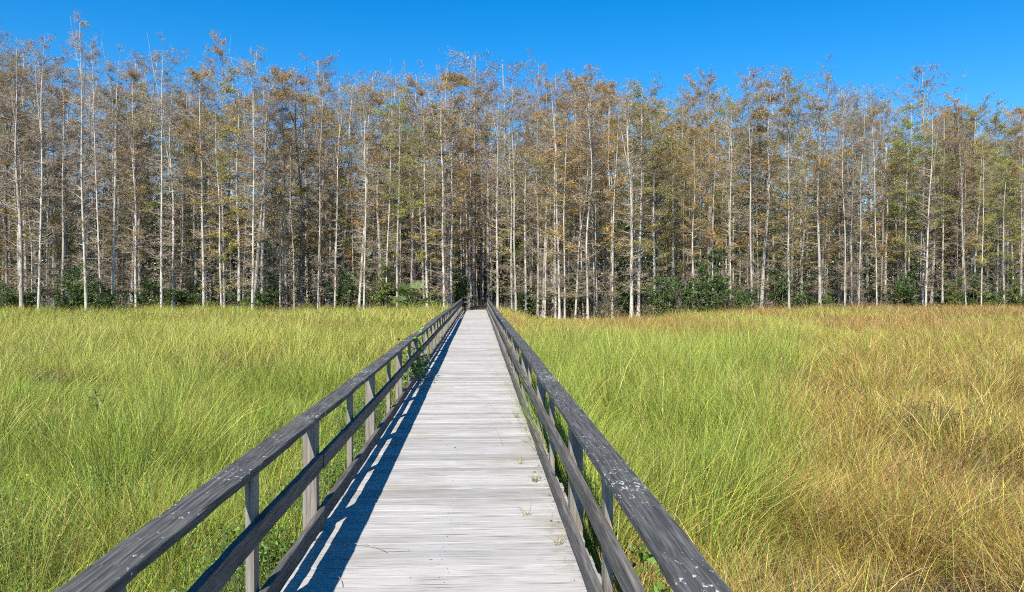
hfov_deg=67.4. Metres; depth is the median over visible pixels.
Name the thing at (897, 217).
cypress tree
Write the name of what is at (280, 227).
cypress tree
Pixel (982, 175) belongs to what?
cypress tree
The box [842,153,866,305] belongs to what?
cypress tree
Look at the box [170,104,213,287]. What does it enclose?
cypress tree
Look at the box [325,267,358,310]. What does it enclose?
shrub
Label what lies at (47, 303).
shrub
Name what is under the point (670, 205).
cypress tree
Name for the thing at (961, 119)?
cypress tree
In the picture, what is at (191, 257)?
cypress tree
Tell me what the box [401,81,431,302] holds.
cypress tree
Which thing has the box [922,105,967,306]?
cypress tree
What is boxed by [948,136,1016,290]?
cypress tree
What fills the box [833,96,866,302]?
cypress tree
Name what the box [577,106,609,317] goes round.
cypress tree
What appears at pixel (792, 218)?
cypress tree
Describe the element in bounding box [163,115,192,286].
cypress tree
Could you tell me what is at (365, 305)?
shrub
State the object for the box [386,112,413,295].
cypress tree
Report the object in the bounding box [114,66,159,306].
cypress tree
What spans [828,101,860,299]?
cypress tree
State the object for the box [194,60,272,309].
cypress tree
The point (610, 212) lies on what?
cypress tree
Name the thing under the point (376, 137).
cypress tree
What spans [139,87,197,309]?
cypress tree
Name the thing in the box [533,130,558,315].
cypress tree
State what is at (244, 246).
cypress tree
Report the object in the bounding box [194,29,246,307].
cypress tree
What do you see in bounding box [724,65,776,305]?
cypress tree
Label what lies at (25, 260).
cypress tree
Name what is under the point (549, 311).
shrub
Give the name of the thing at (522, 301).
shrub
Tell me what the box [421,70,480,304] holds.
cypress tree
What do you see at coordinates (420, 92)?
cypress tree
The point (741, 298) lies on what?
shrub
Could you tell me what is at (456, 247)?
cypress tree
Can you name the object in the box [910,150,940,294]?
cypress tree
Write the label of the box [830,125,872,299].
cypress tree
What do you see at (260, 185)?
cypress tree
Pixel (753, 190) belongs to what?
cypress tree
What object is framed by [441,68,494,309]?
cypress tree
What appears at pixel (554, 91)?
cypress tree
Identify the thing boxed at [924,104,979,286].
cypress tree
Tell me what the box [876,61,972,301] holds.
cypress tree
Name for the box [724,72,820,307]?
cypress tree
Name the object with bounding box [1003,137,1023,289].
cypress tree
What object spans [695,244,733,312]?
shrub
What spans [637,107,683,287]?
cypress tree
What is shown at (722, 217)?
cypress tree
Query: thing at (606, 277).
cypress tree
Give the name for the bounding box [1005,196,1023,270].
cypress tree
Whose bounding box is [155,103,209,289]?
cypress tree
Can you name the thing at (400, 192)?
cypress tree
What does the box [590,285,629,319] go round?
shrub
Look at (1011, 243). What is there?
cypress tree
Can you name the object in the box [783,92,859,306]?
cypress tree
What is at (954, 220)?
cypress tree
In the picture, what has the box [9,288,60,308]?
shrub
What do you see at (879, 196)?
cypress tree
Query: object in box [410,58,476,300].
cypress tree
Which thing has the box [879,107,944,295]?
cypress tree
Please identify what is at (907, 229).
cypress tree
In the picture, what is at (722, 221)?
cypress tree
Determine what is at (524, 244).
cypress tree
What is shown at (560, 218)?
cypress tree
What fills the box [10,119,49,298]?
cypress tree
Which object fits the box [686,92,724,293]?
cypress tree
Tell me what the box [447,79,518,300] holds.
cypress tree
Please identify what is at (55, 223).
cypress tree
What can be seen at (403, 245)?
cypress tree
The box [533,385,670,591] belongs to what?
ground weeds
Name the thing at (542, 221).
cypress tree
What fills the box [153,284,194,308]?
shrub
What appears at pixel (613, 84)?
cypress tree
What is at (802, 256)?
cypress tree
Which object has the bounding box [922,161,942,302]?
cypress tree
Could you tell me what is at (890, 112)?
cypress tree
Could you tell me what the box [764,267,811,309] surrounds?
shrub
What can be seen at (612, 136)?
cypress tree
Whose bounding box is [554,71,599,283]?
cypress tree
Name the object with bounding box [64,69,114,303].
cypress tree
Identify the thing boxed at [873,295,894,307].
shrub
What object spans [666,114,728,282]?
cypress tree
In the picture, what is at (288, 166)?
cypress tree
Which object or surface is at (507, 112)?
cypress tree
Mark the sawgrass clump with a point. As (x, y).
(561, 429)
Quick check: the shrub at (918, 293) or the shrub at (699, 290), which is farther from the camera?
the shrub at (918, 293)
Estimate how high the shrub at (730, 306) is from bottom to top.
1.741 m
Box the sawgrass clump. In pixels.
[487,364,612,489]
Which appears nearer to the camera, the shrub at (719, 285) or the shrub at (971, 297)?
the shrub at (719, 285)
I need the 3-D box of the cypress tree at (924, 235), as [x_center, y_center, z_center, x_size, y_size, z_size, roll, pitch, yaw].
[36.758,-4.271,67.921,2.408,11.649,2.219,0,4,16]
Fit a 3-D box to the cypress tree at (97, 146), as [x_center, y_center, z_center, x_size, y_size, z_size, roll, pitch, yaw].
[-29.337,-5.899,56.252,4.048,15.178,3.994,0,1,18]
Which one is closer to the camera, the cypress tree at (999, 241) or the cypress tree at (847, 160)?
the cypress tree at (847, 160)
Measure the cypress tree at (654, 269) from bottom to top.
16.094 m
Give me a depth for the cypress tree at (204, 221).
54.77 m
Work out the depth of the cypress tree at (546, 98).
50.98 m
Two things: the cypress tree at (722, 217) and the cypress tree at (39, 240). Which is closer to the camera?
the cypress tree at (39, 240)
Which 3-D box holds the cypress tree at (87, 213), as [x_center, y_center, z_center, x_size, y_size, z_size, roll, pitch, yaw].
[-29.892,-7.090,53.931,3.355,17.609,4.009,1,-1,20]
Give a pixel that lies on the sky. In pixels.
(874, 42)
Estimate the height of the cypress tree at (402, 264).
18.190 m
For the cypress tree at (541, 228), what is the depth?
61.08 m
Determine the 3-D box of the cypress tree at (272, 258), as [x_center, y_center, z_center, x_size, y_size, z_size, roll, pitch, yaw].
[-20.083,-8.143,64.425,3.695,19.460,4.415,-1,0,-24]
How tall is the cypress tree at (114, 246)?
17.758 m
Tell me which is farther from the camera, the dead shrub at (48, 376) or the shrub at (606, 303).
the shrub at (606, 303)
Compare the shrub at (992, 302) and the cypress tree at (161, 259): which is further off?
the shrub at (992, 302)
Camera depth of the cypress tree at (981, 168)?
58.77 m
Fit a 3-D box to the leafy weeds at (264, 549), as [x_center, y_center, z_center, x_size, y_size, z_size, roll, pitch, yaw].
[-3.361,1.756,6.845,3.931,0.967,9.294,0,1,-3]
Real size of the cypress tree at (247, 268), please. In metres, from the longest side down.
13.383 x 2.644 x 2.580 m
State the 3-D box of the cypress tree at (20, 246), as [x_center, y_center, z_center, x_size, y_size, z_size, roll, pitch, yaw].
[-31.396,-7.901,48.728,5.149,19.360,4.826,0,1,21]
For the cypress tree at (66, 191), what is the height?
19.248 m
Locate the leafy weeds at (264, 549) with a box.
[0,389,394,591]
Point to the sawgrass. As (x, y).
(208, 382)
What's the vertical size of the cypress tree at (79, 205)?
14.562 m
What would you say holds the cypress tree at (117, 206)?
on the ground at (844, 561)
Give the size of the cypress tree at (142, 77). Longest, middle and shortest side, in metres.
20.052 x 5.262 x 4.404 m
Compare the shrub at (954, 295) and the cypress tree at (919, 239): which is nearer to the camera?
the shrub at (954, 295)
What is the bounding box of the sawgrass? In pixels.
[0,298,465,591]
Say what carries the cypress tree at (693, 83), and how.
on the ground at (844, 561)
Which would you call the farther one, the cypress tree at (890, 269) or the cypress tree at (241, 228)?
the cypress tree at (890, 269)
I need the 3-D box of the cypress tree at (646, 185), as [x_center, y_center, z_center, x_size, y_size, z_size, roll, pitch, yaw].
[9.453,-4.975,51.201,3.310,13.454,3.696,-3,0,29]
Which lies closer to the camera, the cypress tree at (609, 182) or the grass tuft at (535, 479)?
the grass tuft at (535, 479)
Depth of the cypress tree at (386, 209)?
60.53 m
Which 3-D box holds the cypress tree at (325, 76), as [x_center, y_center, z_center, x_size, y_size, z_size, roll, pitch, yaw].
[-14.607,-8.961,59.601,7.122,21.233,7.598,-1,0,36]
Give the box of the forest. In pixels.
[0,45,1023,315]
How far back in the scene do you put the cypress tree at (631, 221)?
47.94 m
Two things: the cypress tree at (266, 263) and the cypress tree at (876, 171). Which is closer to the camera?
the cypress tree at (266, 263)
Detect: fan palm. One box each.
[390,296,415,310]
[391,280,441,309]
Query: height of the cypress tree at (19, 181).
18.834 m
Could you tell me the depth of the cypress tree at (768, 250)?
56.23 m
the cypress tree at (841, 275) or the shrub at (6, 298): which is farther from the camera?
the cypress tree at (841, 275)
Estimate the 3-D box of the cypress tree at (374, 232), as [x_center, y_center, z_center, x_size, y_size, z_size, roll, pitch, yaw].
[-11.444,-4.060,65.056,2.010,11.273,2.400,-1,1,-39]
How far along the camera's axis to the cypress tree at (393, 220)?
54.55 m
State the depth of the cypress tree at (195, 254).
54.19 m
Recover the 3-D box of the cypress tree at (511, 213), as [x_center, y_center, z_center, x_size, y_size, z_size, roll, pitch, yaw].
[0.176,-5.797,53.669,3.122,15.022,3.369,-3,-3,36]
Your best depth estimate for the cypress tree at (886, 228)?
62.30 m
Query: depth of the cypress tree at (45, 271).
51.48 m
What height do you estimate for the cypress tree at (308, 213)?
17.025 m
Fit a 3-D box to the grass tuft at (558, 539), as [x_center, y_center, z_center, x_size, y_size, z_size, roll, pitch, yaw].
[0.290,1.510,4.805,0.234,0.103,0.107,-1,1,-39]
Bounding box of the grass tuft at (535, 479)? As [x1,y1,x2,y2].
[531,473,540,481]
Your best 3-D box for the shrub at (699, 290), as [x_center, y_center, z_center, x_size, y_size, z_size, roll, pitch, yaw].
[11.998,-0.023,48.924,4.335,3.593,4.152,-1,1,-45]
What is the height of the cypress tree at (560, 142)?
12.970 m
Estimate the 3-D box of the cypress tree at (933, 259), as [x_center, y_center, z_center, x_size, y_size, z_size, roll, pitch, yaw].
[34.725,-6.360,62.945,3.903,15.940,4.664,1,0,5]
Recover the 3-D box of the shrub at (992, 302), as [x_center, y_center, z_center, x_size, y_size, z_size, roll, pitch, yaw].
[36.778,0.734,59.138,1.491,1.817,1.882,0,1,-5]
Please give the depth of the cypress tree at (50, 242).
62.71 m
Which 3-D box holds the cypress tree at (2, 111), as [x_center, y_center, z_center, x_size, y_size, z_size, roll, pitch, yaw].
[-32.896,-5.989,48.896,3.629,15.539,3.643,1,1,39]
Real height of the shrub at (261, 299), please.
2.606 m
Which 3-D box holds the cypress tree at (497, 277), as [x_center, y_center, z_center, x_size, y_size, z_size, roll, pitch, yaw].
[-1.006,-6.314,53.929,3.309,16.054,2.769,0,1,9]
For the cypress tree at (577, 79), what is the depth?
55.78 m
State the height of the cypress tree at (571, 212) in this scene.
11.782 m
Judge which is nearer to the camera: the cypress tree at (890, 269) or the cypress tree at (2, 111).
the cypress tree at (2, 111)
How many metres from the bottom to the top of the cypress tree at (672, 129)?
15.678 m
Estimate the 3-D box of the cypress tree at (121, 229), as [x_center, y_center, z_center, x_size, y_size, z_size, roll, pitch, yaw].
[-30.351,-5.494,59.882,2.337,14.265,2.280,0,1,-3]
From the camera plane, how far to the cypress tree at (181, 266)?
52.96 m
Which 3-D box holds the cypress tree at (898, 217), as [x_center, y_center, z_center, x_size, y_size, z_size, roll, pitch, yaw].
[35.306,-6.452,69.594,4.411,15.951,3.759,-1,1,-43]
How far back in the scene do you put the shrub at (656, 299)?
47.58 m
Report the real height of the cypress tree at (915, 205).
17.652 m
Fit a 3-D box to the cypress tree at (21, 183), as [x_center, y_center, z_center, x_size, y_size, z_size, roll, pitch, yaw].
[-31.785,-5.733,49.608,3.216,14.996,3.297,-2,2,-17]
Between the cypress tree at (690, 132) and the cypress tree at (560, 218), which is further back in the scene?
the cypress tree at (560, 218)
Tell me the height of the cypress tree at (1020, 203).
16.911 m
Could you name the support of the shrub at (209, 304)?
on the ground at (844, 561)
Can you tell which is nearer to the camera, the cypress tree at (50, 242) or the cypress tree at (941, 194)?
the cypress tree at (50, 242)
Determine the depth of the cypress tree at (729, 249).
53.95 m
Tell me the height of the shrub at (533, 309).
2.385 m
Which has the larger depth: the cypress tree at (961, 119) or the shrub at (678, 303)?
the cypress tree at (961, 119)
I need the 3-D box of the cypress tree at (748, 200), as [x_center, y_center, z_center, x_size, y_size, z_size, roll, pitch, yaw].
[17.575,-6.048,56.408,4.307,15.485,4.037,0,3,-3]
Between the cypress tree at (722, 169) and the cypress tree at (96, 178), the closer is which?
the cypress tree at (96, 178)
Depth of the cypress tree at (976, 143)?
62.85 m
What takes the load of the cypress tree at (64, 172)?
on the ground at (844, 561)
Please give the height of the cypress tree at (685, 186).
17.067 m
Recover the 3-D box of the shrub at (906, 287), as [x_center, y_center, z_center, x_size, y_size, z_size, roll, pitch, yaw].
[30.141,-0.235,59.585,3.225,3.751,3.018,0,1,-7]
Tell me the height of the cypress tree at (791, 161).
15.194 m
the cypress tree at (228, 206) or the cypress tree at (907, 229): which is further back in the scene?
the cypress tree at (907, 229)
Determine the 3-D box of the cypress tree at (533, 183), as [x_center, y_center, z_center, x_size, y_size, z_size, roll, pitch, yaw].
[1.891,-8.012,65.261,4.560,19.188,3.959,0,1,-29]
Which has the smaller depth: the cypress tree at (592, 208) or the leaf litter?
the leaf litter
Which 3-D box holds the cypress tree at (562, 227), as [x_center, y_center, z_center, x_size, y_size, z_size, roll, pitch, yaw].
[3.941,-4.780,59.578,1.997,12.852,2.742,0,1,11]
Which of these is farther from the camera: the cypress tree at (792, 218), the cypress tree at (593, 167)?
the cypress tree at (792, 218)
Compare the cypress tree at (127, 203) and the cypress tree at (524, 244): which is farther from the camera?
the cypress tree at (127, 203)
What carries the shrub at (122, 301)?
on the ground at (844, 561)
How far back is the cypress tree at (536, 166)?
52.10 m
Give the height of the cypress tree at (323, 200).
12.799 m
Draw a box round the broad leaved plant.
[86,385,106,437]
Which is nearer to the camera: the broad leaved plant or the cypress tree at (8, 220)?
the broad leaved plant
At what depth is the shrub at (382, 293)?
50.72 m
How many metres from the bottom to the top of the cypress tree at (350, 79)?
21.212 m
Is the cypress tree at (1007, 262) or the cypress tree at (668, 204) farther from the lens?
the cypress tree at (1007, 262)
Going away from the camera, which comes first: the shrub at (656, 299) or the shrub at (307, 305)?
the shrub at (656, 299)
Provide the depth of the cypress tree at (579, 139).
50.39 m
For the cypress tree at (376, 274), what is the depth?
54.71 m
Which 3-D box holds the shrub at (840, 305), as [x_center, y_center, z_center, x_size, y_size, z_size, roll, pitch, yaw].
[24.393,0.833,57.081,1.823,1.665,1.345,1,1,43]
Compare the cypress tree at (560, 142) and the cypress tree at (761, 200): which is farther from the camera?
the cypress tree at (761, 200)
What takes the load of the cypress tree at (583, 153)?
on the ground at (844, 561)
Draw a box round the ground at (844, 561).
[98,287,1023,591]
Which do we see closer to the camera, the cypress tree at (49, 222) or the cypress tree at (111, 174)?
the cypress tree at (111, 174)
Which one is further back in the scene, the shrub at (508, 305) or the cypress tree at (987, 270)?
the cypress tree at (987, 270)
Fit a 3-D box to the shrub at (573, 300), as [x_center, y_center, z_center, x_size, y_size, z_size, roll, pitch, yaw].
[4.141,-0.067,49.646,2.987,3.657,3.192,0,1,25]
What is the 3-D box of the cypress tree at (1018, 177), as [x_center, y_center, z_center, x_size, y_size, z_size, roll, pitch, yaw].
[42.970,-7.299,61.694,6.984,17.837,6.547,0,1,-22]
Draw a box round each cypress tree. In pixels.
[0,19,66,308]
[0,33,107,309]
[0,45,23,235]
[0,46,49,291]
[0,64,42,290]
[0,66,40,286]
[0,85,22,287]
[0,93,46,296]
[0,126,23,290]
[0,135,26,291]
[1,85,46,291]
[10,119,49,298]
[17,33,63,308]
[22,118,53,302]
[23,66,90,303]
[29,109,66,300]
[31,162,73,301]
[35,84,87,293]
[35,165,74,306]
[37,107,88,299]
[38,63,95,299]
[55,10,104,311]
[59,72,125,311]
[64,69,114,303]
[68,130,89,277]
[76,33,113,301]
[77,113,132,300]
[82,83,147,302]
[84,43,140,309]
[88,73,143,306]
[89,123,120,294]
[100,79,181,296]
[102,45,190,303]
[108,143,149,299]
[109,140,131,305]
[111,56,172,284]
[112,83,160,304]
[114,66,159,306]
[118,91,145,285]
[119,182,130,296]
[120,130,153,292]
[125,99,160,287]
[127,149,156,305]
[132,31,183,308]
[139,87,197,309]
[142,67,241,291]
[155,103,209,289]
[157,93,181,285]
[160,92,207,292]
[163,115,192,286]
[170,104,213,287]
[173,65,229,307]
[173,82,202,291]
[176,71,226,302]
[179,138,215,285]
[182,87,219,301]
[190,105,245,307]
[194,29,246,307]
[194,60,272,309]
[196,84,252,296]
[197,63,224,300]
[219,96,262,289]
[222,65,305,299]
[226,45,275,311]
[226,91,296,292]
[227,88,267,302]
[231,154,258,304]
[242,90,279,287]
[243,137,266,292]
[250,85,291,286]
[251,64,314,309]
[257,83,295,309]
[266,129,298,295]
[267,50,367,305]
[269,63,331,306]
[272,168,290,305]
[277,134,303,308]
[278,93,328,302]
[279,78,324,289]
[295,126,345,299]
[297,82,341,310]
[300,67,375,304]
[300,98,370,291]
[304,71,340,306]
[307,142,339,308]
[308,110,356,304]
[309,82,385,306]
[313,87,356,305]
[328,82,424,300]
[336,164,363,300]
[337,167,360,299]
[343,135,368,304]
[350,70,389,307]
[352,81,381,309]
[359,115,385,294]
[364,130,396,294]
[366,186,387,297]
[369,61,405,308]
[370,85,408,291]
[370,86,432,307]
[373,101,424,282]
[379,117,408,291]
[381,86,417,287]
[385,60,435,300]
[385,72,448,306]
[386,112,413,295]
[391,74,430,283]
[391,114,450,305]
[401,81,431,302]
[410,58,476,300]
[411,95,470,304]
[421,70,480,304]
[421,70,484,277]
[428,112,475,307]
[432,159,469,295]
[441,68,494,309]
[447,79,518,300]
[458,52,546,310]
[477,91,517,308]
[487,84,538,312]
[488,108,531,310]
[505,84,543,314]
[510,87,555,287]
[513,75,584,317]
[516,43,564,316]
[516,118,565,296]
[517,177,539,295]
[521,110,548,315]
[527,113,574,318]
[528,151,550,294]
[530,111,570,304]
[533,100,581,317]
[533,124,561,318]
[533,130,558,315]
[535,73,581,318]
[538,68,598,315]
[539,113,593,318]
[548,129,567,288]
[550,76,592,317]
[551,136,613,298]
[552,66,619,280]
[552,155,571,297]
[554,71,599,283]
[555,62,616,287]
[556,102,603,319]
[560,144,596,318]
[563,117,597,291]
[564,78,613,318]
[570,90,607,317]
[572,103,610,302]
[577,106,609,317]
[583,98,621,302]
[587,113,629,315]
[590,87,632,317]
[591,75,635,314]
[591,109,641,316]
[599,93,632,314]
[605,85,662,318]
[609,93,650,308]
[613,79,681,316]
[617,71,694,316]
[628,93,689,294]
[630,124,675,295]
[631,110,651,299]
[634,110,681,278]
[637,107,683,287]
[639,119,709,305]
[648,131,682,306]
[657,133,699,297]
[658,95,706,283]
[660,131,701,281]
[665,73,723,284]
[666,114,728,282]
[669,124,699,283]
[675,91,704,283]
[677,125,711,288]
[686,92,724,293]
[689,64,727,280]
[695,122,737,299]
[696,85,756,305]
[712,82,765,289]
[712,160,738,300]
[716,102,747,304]
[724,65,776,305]
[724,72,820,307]
[725,113,783,293]
[726,121,780,294]
[736,88,769,303]
[737,105,798,296]
[739,140,764,288]
[747,71,787,281]
[756,64,819,308]
[759,105,822,298]
[764,73,803,301]
[771,153,820,307]
[778,93,843,299]
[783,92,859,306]
[786,49,867,298]
[795,165,822,297]
[797,134,843,295]
[804,165,839,294]
[809,160,845,295]
[814,168,837,296]
[820,140,860,301]
[826,122,884,304]
[827,90,860,303]
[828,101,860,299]
[829,145,850,305]
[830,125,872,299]
[831,115,865,303]
[831,167,868,304]
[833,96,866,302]
[842,108,886,307]
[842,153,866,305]
[843,93,918,296]
[857,99,891,307]
[859,95,900,304]
[859,131,914,304]
[863,95,888,275]
[873,148,912,288]
[875,97,902,288]
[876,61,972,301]
[876,184,898,288]
[878,125,905,299]
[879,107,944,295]
[880,111,914,287]
[880,148,921,283]
[883,120,976,305]
[885,95,933,281]
[886,136,919,287]
[894,171,919,284]
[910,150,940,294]
[911,105,952,307]
[912,126,936,293]
[915,122,963,302]
[917,186,932,295]
[918,139,951,293]
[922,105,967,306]
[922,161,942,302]
[924,92,990,301]
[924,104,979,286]
[928,126,976,297]
[933,112,953,286]
[936,91,1018,279]
[937,168,979,291]
[941,115,969,282]
[941,140,977,298]
[944,109,975,305]
[944,131,983,305]
[946,135,990,281]
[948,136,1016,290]
[950,146,977,292]
[950,169,980,266]
[956,117,1006,280]
[957,104,1002,283]
[965,99,1023,305]
[965,106,1021,299]
[970,147,1023,305]
[970,190,996,290]
[972,147,1000,303]
[985,110,1023,302]
[988,156,1012,290]
[989,123,1023,293]
[990,167,1012,295]
[995,106,1023,293]
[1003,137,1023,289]
[1005,107,1023,303]
[1005,125,1023,264]
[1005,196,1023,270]
[1009,165,1023,282]
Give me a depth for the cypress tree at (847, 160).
61.32 m
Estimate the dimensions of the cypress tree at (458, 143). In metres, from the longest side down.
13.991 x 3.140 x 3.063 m
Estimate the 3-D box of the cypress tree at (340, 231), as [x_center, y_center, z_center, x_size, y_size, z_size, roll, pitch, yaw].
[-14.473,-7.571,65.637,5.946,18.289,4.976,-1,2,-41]
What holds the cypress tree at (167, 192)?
on the ground at (844, 561)
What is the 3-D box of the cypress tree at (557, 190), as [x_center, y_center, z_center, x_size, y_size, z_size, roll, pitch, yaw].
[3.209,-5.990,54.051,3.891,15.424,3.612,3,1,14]
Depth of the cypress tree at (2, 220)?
58.26 m
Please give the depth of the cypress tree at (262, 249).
50.20 m
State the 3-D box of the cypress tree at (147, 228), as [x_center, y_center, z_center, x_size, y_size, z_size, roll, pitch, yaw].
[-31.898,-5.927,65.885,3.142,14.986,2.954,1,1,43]
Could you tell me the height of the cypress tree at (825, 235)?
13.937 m
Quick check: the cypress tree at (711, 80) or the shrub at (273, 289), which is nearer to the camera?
the shrub at (273, 289)
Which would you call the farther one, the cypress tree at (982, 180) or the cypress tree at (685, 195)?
the cypress tree at (982, 180)
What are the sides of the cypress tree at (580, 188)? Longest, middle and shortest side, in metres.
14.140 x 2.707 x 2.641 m
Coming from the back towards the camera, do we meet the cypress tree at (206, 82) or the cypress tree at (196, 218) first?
the cypress tree at (196, 218)
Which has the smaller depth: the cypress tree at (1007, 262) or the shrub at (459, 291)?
the shrub at (459, 291)
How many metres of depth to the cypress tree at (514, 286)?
50.94 m
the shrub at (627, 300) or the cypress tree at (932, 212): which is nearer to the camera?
the shrub at (627, 300)
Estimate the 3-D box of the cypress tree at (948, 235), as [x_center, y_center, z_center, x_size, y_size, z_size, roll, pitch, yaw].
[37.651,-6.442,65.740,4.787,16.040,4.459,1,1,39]
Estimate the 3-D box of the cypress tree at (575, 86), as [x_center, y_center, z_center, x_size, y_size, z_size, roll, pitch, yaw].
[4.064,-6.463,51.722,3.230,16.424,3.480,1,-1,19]
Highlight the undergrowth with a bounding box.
[0,159,1023,319]
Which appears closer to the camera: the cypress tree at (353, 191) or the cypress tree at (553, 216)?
the cypress tree at (353, 191)
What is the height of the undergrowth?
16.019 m
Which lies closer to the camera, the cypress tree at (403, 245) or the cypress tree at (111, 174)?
the cypress tree at (111, 174)
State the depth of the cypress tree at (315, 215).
62.38 m
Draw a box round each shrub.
[0,281,34,309]
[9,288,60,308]
[19,355,98,389]
[36,288,65,311]
[50,259,106,312]
[81,289,121,312]
[103,288,129,308]
[129,276,159,310]
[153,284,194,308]
[176,281,201,309]
[202,299,222,308]
[225,287,278,311]
[257,272,286,309]
[299,302,315,309]
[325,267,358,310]
[357,297,374,311]
[368,245,403,309]
[374,281,422,307]
[444,247,472,309]
[492,297,513,310]
[509,280,540,313]
[517,291,552,316]
[540,301,557,317]
[552,268,598,318]
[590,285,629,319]
[603,278,644,317]
[633,288,651,317]
[640,273,679,317]
[654,271,709,314]
[666,274,728,314]
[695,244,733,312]
[722,297,735,311]
[724,285,764,310]
[745,280,779,309]
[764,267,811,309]
[808,293,834,308]
[834,298,847,308]
[847,288,877,307]
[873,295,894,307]
[877,270,923,307]
[884,384,987,444]
[909,267,928,305]
[944,270,965,306]
[958,269,1006,306]
[978,295,1002,307]
[996,263,1023,306]
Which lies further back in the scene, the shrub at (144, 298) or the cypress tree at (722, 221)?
the cypress tree at (722, 221)
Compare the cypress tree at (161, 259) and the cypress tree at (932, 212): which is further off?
the cypress tree at (932, 212)
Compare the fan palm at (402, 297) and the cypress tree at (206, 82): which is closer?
the fan palm at (402, 297)
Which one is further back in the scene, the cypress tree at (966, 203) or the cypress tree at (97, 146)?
the cypress tree at (966, 203)
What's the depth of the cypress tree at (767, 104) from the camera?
61.09 m
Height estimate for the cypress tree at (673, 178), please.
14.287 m
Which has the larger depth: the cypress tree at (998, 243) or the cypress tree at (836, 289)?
the cypress tree at (836, 289)
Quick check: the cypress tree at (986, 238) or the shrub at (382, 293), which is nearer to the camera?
the shrub at (382, 293)
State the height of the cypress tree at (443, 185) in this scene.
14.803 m
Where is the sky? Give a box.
[0,0,1023,284]
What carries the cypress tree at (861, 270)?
on the ground at (844, 561)
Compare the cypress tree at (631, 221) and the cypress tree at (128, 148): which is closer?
the cypress tree at (631, 221)
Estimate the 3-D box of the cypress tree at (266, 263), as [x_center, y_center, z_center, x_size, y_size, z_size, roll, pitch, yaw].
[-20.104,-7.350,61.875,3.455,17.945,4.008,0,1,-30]
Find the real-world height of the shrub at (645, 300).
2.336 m
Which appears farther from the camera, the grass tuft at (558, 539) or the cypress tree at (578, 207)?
the cypress tree at (578, 207)
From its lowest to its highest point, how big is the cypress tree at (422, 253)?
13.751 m
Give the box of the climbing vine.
[392,325,429,397]
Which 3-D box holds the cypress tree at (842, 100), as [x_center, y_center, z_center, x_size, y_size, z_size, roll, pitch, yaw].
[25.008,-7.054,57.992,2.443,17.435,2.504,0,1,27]
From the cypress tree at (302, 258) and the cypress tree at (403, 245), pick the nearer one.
the cypress tree at (302, 258)
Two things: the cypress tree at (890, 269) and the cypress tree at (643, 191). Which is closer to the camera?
the cypress tree at (643, 191)
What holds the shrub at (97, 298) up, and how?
on the ground at (844, 561)
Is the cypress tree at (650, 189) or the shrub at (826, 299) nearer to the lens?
the cypress tree at (650, 189)
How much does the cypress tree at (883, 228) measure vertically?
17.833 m
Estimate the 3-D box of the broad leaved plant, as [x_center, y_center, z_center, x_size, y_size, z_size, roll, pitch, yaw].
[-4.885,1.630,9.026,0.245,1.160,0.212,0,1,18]
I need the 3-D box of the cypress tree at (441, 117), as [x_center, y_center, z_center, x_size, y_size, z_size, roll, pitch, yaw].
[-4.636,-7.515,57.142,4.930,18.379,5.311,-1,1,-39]
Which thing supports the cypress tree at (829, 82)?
on the ground at (844, 561)
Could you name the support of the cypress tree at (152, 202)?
on the ground at (844, 561)
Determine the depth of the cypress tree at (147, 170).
56.15 m
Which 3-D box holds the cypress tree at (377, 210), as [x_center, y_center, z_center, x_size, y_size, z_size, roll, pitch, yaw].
[-9.118,-6.469,52.996,6.946,16.386,6.220,1,1,44]
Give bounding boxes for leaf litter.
[314,339,558,577]
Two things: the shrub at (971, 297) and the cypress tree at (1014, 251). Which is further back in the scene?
the cypress tree at (1014, 251)
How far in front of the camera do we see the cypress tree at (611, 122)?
51.22 m
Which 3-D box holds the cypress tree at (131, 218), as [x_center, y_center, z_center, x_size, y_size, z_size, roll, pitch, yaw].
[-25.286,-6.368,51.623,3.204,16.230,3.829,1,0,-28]
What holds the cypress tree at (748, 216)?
on the ground at (844, 561)
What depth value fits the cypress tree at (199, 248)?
60.28 m
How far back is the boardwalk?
5.04 m
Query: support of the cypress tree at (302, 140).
on the ground at (844, 561)
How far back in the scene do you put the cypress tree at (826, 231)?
61.12 m
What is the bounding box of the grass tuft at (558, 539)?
[547,531,566,544]
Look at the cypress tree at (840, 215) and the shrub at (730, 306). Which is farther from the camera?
the cypress tree at (840, 215)
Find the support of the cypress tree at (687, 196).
on the ground at (844, 561)
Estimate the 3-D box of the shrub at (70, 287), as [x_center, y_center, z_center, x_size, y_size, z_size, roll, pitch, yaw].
[-27.594,-0.335,48.934,3.134,4.216,3.348,0,1,-14]
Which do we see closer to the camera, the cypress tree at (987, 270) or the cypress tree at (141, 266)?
the cypress tree at (141, 266)
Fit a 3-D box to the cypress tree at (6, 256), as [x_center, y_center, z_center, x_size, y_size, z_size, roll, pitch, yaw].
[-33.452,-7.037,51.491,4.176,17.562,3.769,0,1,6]
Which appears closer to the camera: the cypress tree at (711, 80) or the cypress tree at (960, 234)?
the cypress tree at (711, 80)
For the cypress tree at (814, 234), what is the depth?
66.99 m
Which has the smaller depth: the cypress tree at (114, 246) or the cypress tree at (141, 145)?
the cypress tree at (114, 246)
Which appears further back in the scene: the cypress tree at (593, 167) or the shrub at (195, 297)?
the shrub at (195, 297)
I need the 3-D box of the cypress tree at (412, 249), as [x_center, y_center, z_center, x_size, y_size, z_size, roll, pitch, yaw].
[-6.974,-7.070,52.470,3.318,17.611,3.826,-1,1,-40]
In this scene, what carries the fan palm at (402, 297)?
on the ground at (844, 561)
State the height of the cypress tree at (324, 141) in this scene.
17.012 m
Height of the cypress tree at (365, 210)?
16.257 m
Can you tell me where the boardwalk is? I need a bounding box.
[54,295,732,591]

